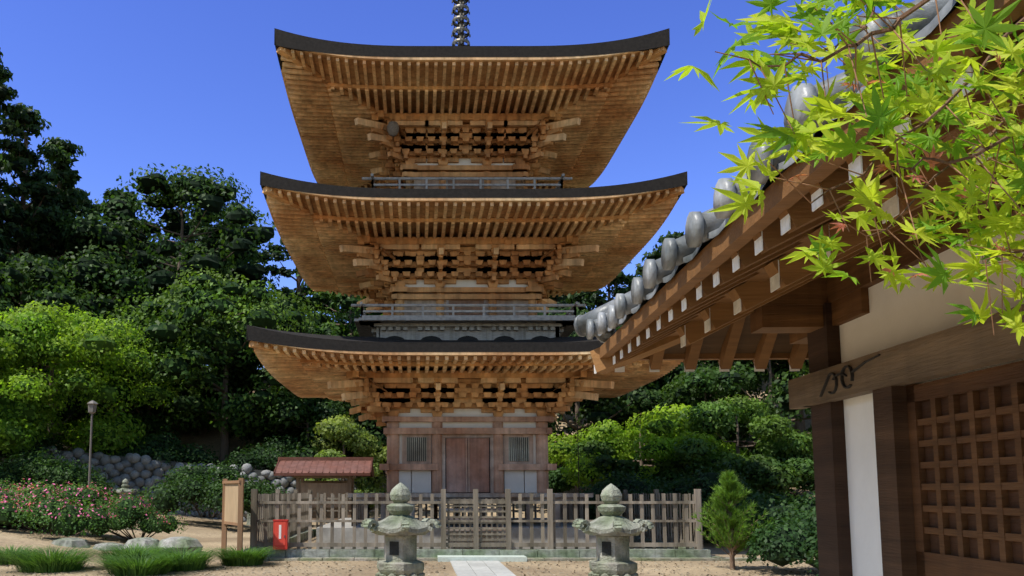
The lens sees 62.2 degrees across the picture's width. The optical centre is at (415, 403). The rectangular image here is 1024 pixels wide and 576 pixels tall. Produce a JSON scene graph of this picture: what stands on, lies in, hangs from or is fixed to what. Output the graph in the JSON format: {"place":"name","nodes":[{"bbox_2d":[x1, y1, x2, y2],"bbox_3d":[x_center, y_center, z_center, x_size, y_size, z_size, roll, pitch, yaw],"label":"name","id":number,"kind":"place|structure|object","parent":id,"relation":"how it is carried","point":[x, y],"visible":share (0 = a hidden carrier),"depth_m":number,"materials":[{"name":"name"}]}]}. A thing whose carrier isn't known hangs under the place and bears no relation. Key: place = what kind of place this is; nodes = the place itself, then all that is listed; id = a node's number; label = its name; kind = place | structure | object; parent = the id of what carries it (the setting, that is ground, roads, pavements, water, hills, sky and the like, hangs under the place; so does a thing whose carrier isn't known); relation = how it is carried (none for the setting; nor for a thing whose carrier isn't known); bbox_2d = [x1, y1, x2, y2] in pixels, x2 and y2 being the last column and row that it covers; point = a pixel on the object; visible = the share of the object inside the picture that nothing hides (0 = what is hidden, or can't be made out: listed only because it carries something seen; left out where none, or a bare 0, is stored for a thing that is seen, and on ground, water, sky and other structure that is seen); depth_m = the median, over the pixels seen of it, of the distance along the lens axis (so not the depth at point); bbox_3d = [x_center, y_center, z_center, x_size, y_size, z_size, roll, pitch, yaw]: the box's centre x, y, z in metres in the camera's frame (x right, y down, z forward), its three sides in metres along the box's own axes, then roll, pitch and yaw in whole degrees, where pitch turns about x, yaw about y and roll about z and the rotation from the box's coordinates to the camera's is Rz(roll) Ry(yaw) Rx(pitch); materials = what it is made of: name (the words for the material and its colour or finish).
{"place":"outdoors","nodes":[
{"label":"outdoors","id":0,"kind":"place"},
{"bbox_2d":[246,512,250,524],"bbox_3d":[-6.960,4.802,36.096,0.800,0.970,0.600,0,-6,0],"label":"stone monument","id":1,"kind":"object","parent":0,"point":[248,519],"visible":0.07,"depth_m":35.91,"materials":[{"name":"grey stone"}]},
{"bbox_2d":[0,362,818,575],"bbox_3d":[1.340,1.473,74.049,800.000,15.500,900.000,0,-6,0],"label":"ground","id":2,"kind":"structure","parent":0,"point":[206,532],"depth_m":18.91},
{"bbox_2d":[0,475,23,494],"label":"azalea bush","id":3,"kind":"object","parent":2,"relation":"on","point":[3,487],"visible":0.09,"depth_m":23.35,"materials":[{"name":"green plant"}]},
{"bbox_2d":[0,241,23,307],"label":"tree","id":4,"kind":"object","parent":2,"relation":"on","point":[7,246],"visible":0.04,"depth_m":45.23,"materials":[{"name":"green plant"}]},
{"bbox_2d":[0,544,55,564],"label":"grass clump","id":5,"kind":"object","parent":2,"relation":"on","point":[3,562],"visible":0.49,"depth_m":17.25,"materials":[{"name":"green plant"}]},
{"bbox_2d":[0,47,58,303],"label":"tree","id":6,"kind":"object","parent":2,"relation":"on","point":[18,165],"visible":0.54,"depth_m":46.75,"materials":[{"name":"green plant"}]},
{"bbox_2d":[0,429,65,458],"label":"wall top shrub","id":7,"kind":"object","parent":2,"relation":"on","point":[47,442],"depth_m":35.22,"materials":[{"name":"green plant"}]},
{"bbox_2d":[0,338,66,453],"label":"tree","id":8,"kind":"object","parent":2,"relation":"on","point":[23,386],"visible":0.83,"depth_m":32.72,"materials":[{"name":"green plant"}]},
{"bbox_2d":[0,102,109,318],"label":"cedar","id":9,"kind":"object","parent":2,"relation":"on","point":[48,205],"visible":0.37,"depth_m":48.72,"materials":[{"name":"green plant"}]},
{"bbox_2d":[0,252,111,426],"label":"oak","id":10,"kind":"object","parent":2,"relation":"on","point":[12,279],"visible":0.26,"depth_m":40.28,"materials":[{"name":"green plant"}]},
{"bbox_2d":[0,544,112,572],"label":"grass clump","id":11,"kind":"object","parent":2,"relation":"on","point":[58,560],"visible":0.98,"depth_m":15.67,"materials":[{"name":"green plant"}]},
{"bbox_2d":[7,137,109,313],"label":"cedar","id":12,"kind":"object","parent":2,"relation":"on","point":[66,172],"visible":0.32,"depth_m":52.02,"materials":[{"name":"green plant"}]},
{"bbox_2d":[0,445,120,502],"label":"shrub","id":13,"kind":"object","parent":2,"relation":"on","point":[40,466],"visible":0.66,"depth_m":30.93,"materials":[{"name":"green plant"}]},
{"bbox_2d":[27,187,125,262],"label":"tree","id":14,"kind":"object","parent":2,"relation":"on","point":[85,205],"visible":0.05,"depth_m":59.09,"materials":[{"name":"green plant"}]},
{"bbox_2d":[0,478,155,539],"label":"azalea bush","id":15,"kind":"object","parent":2,"relation":"on","point":[70,510],"visible":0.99,"depth_m":21.59,"materials":[{"name":"green plant"}]},
{"bbox_2d":[11,246,158,405],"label":"oak","id":16,"kind":"object","parent":2,"relation":"on","point":[88,269],"visible":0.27,"depth_m":44.93,"materials":[{"name":"green plant"}]},
{"bbox_2d":[0,300,181,454],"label":"maple","id":17,"kind":"object","parent":2,"relation":"on","point":[87,342],"visible":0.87,"depth_m":36.04,"materials":[{"name":"green plant"}]},
{"bbox_2d":[87,400,97,487],"bbox_3d":[-10.960,2.024,28.243,0.400,4.260,0.346,0,-6,0],"label":"garden lamp post","id":18,"kind":"object","parent":2,"relation":"on","point":[92,405],"visible":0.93,"depth_m":28.31,"materials":[{"name":"metal"}]},
{"bbox_2d":[63,187,173,297],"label":"tree","id":19,"kind":"object","parent":2,"relation":"on","point":[109,193],"visible":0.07,"depth_m":55.75,"materials":[{"name":"green plant"}]},
{"bbox_2d":[112,478,137,529],"bbox_3d":[-9.229,3.213,26.610,0.703,1.656,0.774,0,-6,0],"label":"stone lantern","id":20,"kind":"object","parent":2,"relation":"on","point":[125,489],"visible":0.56,"depth_m":26.54,"materials":[{"name":"grey stone"}]},
{"bbox_2d":[51,536,202,553],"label":"rocks","id":21,"kind":"object","parent":2,"relation":"on","point":[186,542],"visible":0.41,"depth_m":20.23,"materials":[{"name":"stone"}]},
{"bbox_2d":[41,305,220,439],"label":"tree","id":22,"kind":"object","parent":2,"relation":"on","point":[154,421],"visible":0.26,"depth_m":42.16,"materials":[{"name":"green plant"}]},
{"bbox_2d":[81,542,184,567],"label":"grass clump","id":23,"kind":"object","parent":2,"relation":"on","point":[128,550],"visible":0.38,"depth_m":17.02,"materials":[{"name":"green plant"}]},
{"bbox_2d":[79,506,187,539],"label":"azalea bush","id":24,"kind":"object","parent":2,"relation":"on","point":[157,524],"visible":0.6,"depth_m":22.43,"materials":[{"name":"green plant"}]},
{"bbox_2d":[81,551,194,575],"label":"grass clump","id":25,"kind":"object","parent":2,"relation":"on","point":[124,566],"visible":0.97,"depth_m":15.02,"materials":[{"name":"green plant"}]},
{"bbox_2d":[50,163,279,313],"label":"oak","id":26,"kind":"object","parent":2,"relation":"on","point":[126,239],"visible":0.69,"depth_m":50.07,"materials":[{"name":"green plant"}]},
{"bbox_2d":[127,546,229,571],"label":"grass clump","id":27,"kind":"object","parent":2,"relation":"on","point":[201,561],"visible":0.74,"depth_m":16.00,"materials":[{"name":"green plant"}]},
{"bbox_2d":[103,289,269,432],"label":"oak","id":28,"kind":"object","parent":2,"relation":"on","point":[245,373],"visible":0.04,"depth_m":44.41,"materials":[{"name":"green plant"}]},
{"bbox_2d":[0,446,383,522],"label":"stone wall","id":29,"kind":"structure","parent":2,"relation":"on","point":[139,472],"depth_m":36.68,"materials":[{"name":"stone"}]},
{"bbox_2d":[87,425,220,465],"bbox_3d":[-12.264,2.255,38.530,6.255,2.580,4.217,0,-6,0],"label":"wall top shrub","id":30,"kind":"object","parent":29,"relation":"on","point":[147,440],"depth_m":38.52,"materials":[{"name":"green plant"}]},
{"bbox_2d":[173,217,212,362],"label":"tree","id":31,"kind":"object","parent":2,"relation":"on","point":[191,244],"visible":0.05,"depth_m":74.82,"materials":[{"name":"green plant"}]},
{"bbox_2d":[135,460,290,516],"bbox_3d":[-7.751,3.302,32.661,5.174,2.276,5.476,-2,-6,20],"label":"shrub","id":32,"kind":"object","parent":2,"relation":"on","point":[193,486],"visible":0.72,"depth_m":31.60,"materials":[{"name":"green plant"}]},
{"bbox_2d":[114,264,323,464],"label":"tree","id":33,"kind":"object","parent":2,"relation":"on","point":[195,304],"visible":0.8,"depth_m":40.68,"materials":[{"name":"green plant"}]},
{"bbox_2d":[221,478,244,557],"bbox_3d":[-4.010,2.534,18.336,0.135,1.780,1.375,3,-7,-28],"label":"notice board","id":34,"kind":"object","parent":2,"relation":"on","point":[232,502],"visible":0.86,"depth_m":18.25,"materials":[{"name":"brown wood"}]},
{"bbox_2d":[203,545,278,565],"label":"grass clump","id":35,"kind":"object","parent":2,"relation":"on","point":[250,556],"visible":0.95,"depth_m":16.91,"materials":[{"name":"green plant"}]},
{"bbox_2d":[204,201,294,317],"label":"tree","id":36,"kind":"object","parent":2,"relation":"on","point":[259,259],"visible":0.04,"depth_m":57.26,"materials":[{"name":"green plant"}]},
{"bbox_2d":[183,311,348,449],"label":"oak","id":37,"kind":"object","parent":2,"relation":"on","point":[237,362],"visible":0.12,"depth_m":43.33,"materials":[{"name":"green plant"}]},
{"bbox_2d":[221,433,343,479],"bbox_3d":[-6.252,2.694,40.514,6.925,2.522,4.821,0,-6,0],"label":"wall top shrub","id":38,"kind":"object","parent":2,"relation":"on","point":[266,446],"depth_m":39.22,"materials":[{"name":"green plant"}]},
{"bbox_2d":[242,238,348,367],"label":"tree","id":39,"kind":"object","parent":2,"relation":"on","point":[277,254],"visible":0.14,"depth_m":51.48,"materials":[{"name":"green plant"}]},
{"bbox_2d":[238,396,363,470],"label":"tree","id":40,"kind":"object","parent":2,"relation":"on","point":[287,410],"visible":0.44,"depth_m":40.22,"materials":[{"name":"green plant"}]},
{"bbox_2d":[273,457,373,519],"bbox_3d":[-3.410,3.423,31.616,3.600,2.780,2.359,0,-6,0],"label":"shrine hut","id":41,"kind":"object","parent":2,"relation":"on","point":[301,469],"visible":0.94,"depth_m":31.01,"materials":[{"name":"brown wood"}]},
{"bbox_2d":[269,274,382,336],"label":"tree","id":42,"kind":"object","parent":2,"relation":"on","point":[345,300],"visible":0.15,"depth_m":46.21,"materials":[{"name":"green plant"}]},
{"bbox_2d":[305,414,386,508],"bbox_3d":[-2.970,2.955,38.769,5.486,5.052,5.123,0,-6,0],"label":"tree","id":43,"kind":"object","parent":2,"relation":"on","point":[340,429],"visible":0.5,"depth_m":38.69,"materials":[{"name":"green plant"}]},
{"bbox_2d":[328,296,366,320],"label":"tree","id":44,"kind":"object","parent":2,"relation":"on","point":[343,315],"visible":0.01,"depth_m":68.87,"materials":[{"name":"green plant"}]},
{"bbox_2d":[322,328,386,456],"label":"tree","id":45,"kind":"object","parent":2,"relation":"on","point":[373,428],"visible":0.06,"depth_m":40.27,"materials":[{"name":"green plant"}]},
{"bbox_2d":[347,448,386,484],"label":"wall top shrub","id":46,"kind":"object","parent":2,"relation":"on","point":[379,451],"depth_m":41.70,"materials":[{"name":"green plant"}]},
{"bbox_2d":[361,482,440,575],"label":"stone lantern","id":47,"kind":"object","parent":2,"relation":"on","point":[400,528],"visible":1,"depth_m":7.14,"materials":[{"name":"grey stone"}]},
{"bbox_2d":[0,560,818,575],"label":"ground pebbles","id":48,"kind":"object","parent":2,"relation":"on","point":[86,574],"visible":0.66,"depth_m":16.20,"materials":[{"name":"grey gravel"}]},
{"bbox_2d":[246,0,687,548],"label":"pagoda","id":49,"kind":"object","parent":2,"relation":"on","point":[462,226],"visible":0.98,"depth_m":21.61,"materials":[{"name":"brown wood"}]},
{"bbox_2d":[387,121,398,136],"bbox_3d":[-0.610,-7.270,22.259,0.340,0.400,0.323,0,-6,0],"label":"wasp nest","id":50,"kind":"object","parent":49,"relation":"attached to","point":[392,128],"visible":1,"depth_m":22.15,"materials":[{"name":"paper"}]},
{"bbox_2d":[577,424,579,518],"bbox_3d":[3.974,1.993,20.503,0.023,2.980,0.022,0,-6,0],"label":"pole","id":51,"kind":"object","parent":49,"relation":"hanging from","point":[578,470],"visible":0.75,"depth_m":20.53,"materials":[{"name":"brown metal"}]},
{"bbox_2d":[250,489,702,549],"bbox_3d":[1.340,3.096,23.606,10.030,1.340,10.030,0,-6,0],"label":"fence","id":52,"kind":"object","parent":2,"relation":"on","point":[295,508],"visible":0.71,"depth_m":18.69,"materials":[{"name":"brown wood"}]},
{"bbox_2d":[273,519,288,548],"bbox_3d":[-2.960,2.870,18.378,0.320,0.640,0.206,0,-6,0],"label":"fire extinguisher box","id":53,"kind":"object","parent":52,"relation":"attached to","point":[280,533],"visible":0.99,"depth_m":18.29,"materials":[{"name":"red paint"}]},
{"bbox_2d":[246,529,761,560],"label":"fence kerb stones","id":54,"kind":"object","parent":2,"relation":"on","point":[667,554],"visible":0.38,"depth_m":18.44,"materials":[{"name":"grey stone"}]},
{"bbox_2d":[537,294,568,314],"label":"tree","id":55,"kind":"object","parent":2,"relation":"on","point":[559,299],"visible":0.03,"depth_m":52.10,"materials":[{"name":"green plant"}]},
{"bbox_2d":[548,413,568,442],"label":"tree","id":56,"kind":"object","parent":2,"relation":"on","point":[558,431],"visible":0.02,"depth_m":41.79,"materials":[{"name":"green plant"}]},
{"bbox_2d":[556,288,614,313],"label":"tree","id":57,"kind":"object","parent":2,"relation":"on","point":[561,302],"depth_m":67.80,"materials":[{"name":"green plant"}]},
{"bbox_2d":[548,439,654,492],"bbox_3d":[7.042,3.155,31.485,4.270,3.686,4.431,2,-6,-16],"label":"shrub","id":58,"kind":"object","parent":2,"relation":"on","point":[557,484],"visible":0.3,"depth_m":31.61,"materials":[{"name":"green plant"}]},
{"bbox_2d":[548,307,667,492],"bbox_3d":[8.305,0.058,40.961,9.916,9.621,9.550,0,-6,0],"label":"oak","id":59,"kind":"object","parent":2,"relation":"on","point":[623,410],"visible":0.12,"depth_m":39.49,"materials":[{"name":"green plant"}]},
{"bbox_2d":[572,484,653,575],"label":"stone lantern","id":60,"kind":"object","parent":2,"relation":"on","point":[611,529],"visible":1,"depth_m":7.19,"materials":[{"name":"grey stone"}]},
{"bbox_2d":[566,261,702,366],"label":"tree","id":61,"kind":"object","parent":2,"relation":"on","point":[594,298],"visible":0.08,"depth_m":49.17,"materials":[{"name":"green plant"}]},
{"bbox_2d":[577,467,697,535],"bbox_3d":[8.135,3.355,28.633,6.368,2.330,4.544,2,-6,-20],"label":"shrub belt","id":62,"kind":"object","parent":2,"relation":"on","point":[633,484],"visible":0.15,"depth_m":27.78,"materials":[{"name":"green plant"}]},
{"bbox_2d":[548,403,751,489],"bbox_3d":[8.701,2.564,33.038,8.329,5.185,7.961,0,-6,0],"label":"maple","id":63,"kind":"object","parent":2,"relation":"on","point":[651,439],"visible":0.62,"depth_m":31.58,"materials":[{"name":"green plant"}]},
{"bbox_2d":[631,230,684,276],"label":"tree","id":64,"kind":"object","parent":2,"relation":"on","point":[656,254],"visible":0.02,"depth_m":53.63,"materials":[{"name":"green plant"}]},
{"bbox_2d":[563,325,766,467],"bbox_3d":[12.151,-0.206,41.805,9.784,9.222,10.779,0,-6,0],"label":"oak","id":65,"kind":"object","parent":2,"relation":"on","point":[601,415],"visible":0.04,"depth_m":39.47,"materials":[{"name":"green plant"}]},
{"bbox_2d":[650,464,723,530],"bbox_3d":[10.070,3.551,30.421,4.127,2.676,4.271,6,-8,-44],"label":"shrub","id":66,"kind":"object","parent":2,"relation":"on","point":[666,474],"visible":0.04,"depth_m":30.28,"materials":[{"name":"green plant"}]},
{"bbox_2d":[630,366,779,455],"bbox_3d":[12.461,1.919,36.025,5.962,7.050,7.239,0,-6,0],"label":"tree","id":67,"kind":"object","parent":2,"relation":"on","point":[684,393],"visible":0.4,"depth_m":35.26,"materials":[{"name":"green plant"}]},
{"bbox_2d":[644,461,779,542],"bbox_3d":[9.209,2.926,24.958,5.147,2.418,4.266,5,-8,-37],"label":"shrub belt","id":68,"kind":"object","parent":2,"relation":"on","point":[704,482],"visible":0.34,"depth_m":24.03,"materials":[{"name":"green plant"}]},
{"bbox_2d":[644,360,783,443],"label":"tree","id":69,"kind":"object","parent":2,"relation":"on","point":[711,361],"visible":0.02,"depth_m":41.40,"materials":[{"name":"green plant"}]},
{"bbox_2d":[691,468,771,569],"bbox_3d":[6.168,2.219,16.163,1.532,1.955,1.324,0,-6,0],"label":"young pine","id":70,"kind":"object","parent":2,"relation":"on","point":[724,533],"visible":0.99,"depth_m":16.16,"materials":[{"name":"green plant"}]},
{"bbox_2d":[653,394,812,494],"bbox_3d":[11.954,2.294,31.141,6.488,5.327,6.204,0,-6,0],"label":"tree","id":71,"kind":"object","parent":2,"relation":"on","point":[776,433],"visible":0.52,"depth_m":29.94,"materials":[{"name":"green plant"}]},
{"bbox_2d":[671,359,812,492],"bbox_3d":[15.089,0.357,36.265,9.784,7.662,8.212,0,-6,0],"label":"oak","id":72,"kind":"object","parent":2,"relation":"on","point":[781,371],"visible":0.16,"depth_m":34.08,"materials":[{"name":"green plant"}]},
{"bbox_2d":[735,360,808,432],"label":"tree","id":73,"kind":"object","parent":2,"relation":"on","point":[798,425],"depth_m":36.75,"materials":[{"name":"green plant"}]},
{"bbox_2d":[733,450,814,505],"bbox_3d":[12.226,3.104,29.421,4.844,2.997,4.620,3,-7,-28],"label":"shrub","id":74,"kind":"object","parent":2,"relation":"on","point":[797,472],"visible":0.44,"depth_m":27.74,"materials":[{"name":"green plant"}]},
{"bbox_2d":[742,484,815,541],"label":"shrub belt","id":75,"kind":"object","parent":2,"relation":"on","point":[782,510],"visible":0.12,"depth_m":20.67,"materials":[{"name":"green plant"}]},
{"bbox_2d":[742,507,818,575],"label":"shrub belt","id":76,"kind":"object","parent":2,"relation":"on","point":[781,544],"visible":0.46,"depth_m":15.09,"materials":[{"name":"green plant"}]},
{"bbox_2d":[574,0,1023,575],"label":"temple hall","id":77,"kind":"structure","parent":2,"relation":"on","point":[912,396],"depth_m":3.44,"materials":[{"name":"brown wood"}]},
{"bbox_2d":[0,0,913,368],"label":"sky","id":78,"kind":"structure","parent":0,"point":[134,84],"materials":[{"name":"blue"}]},
{"bbox_2d":[437,555,526,575],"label":"stone path","id":79,"kind":"structure","parent":0,"point":[477,565],"depth_m":17.21,"materials":[{"name":"grey stone"}]},
{"bbox_2d":[664,0,1023,343],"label":"maple branch","id":80,"kind":"object","parent":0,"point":[887,112],"visible":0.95,"depth_m":1.11,"materials":[{"name":"green plant"}]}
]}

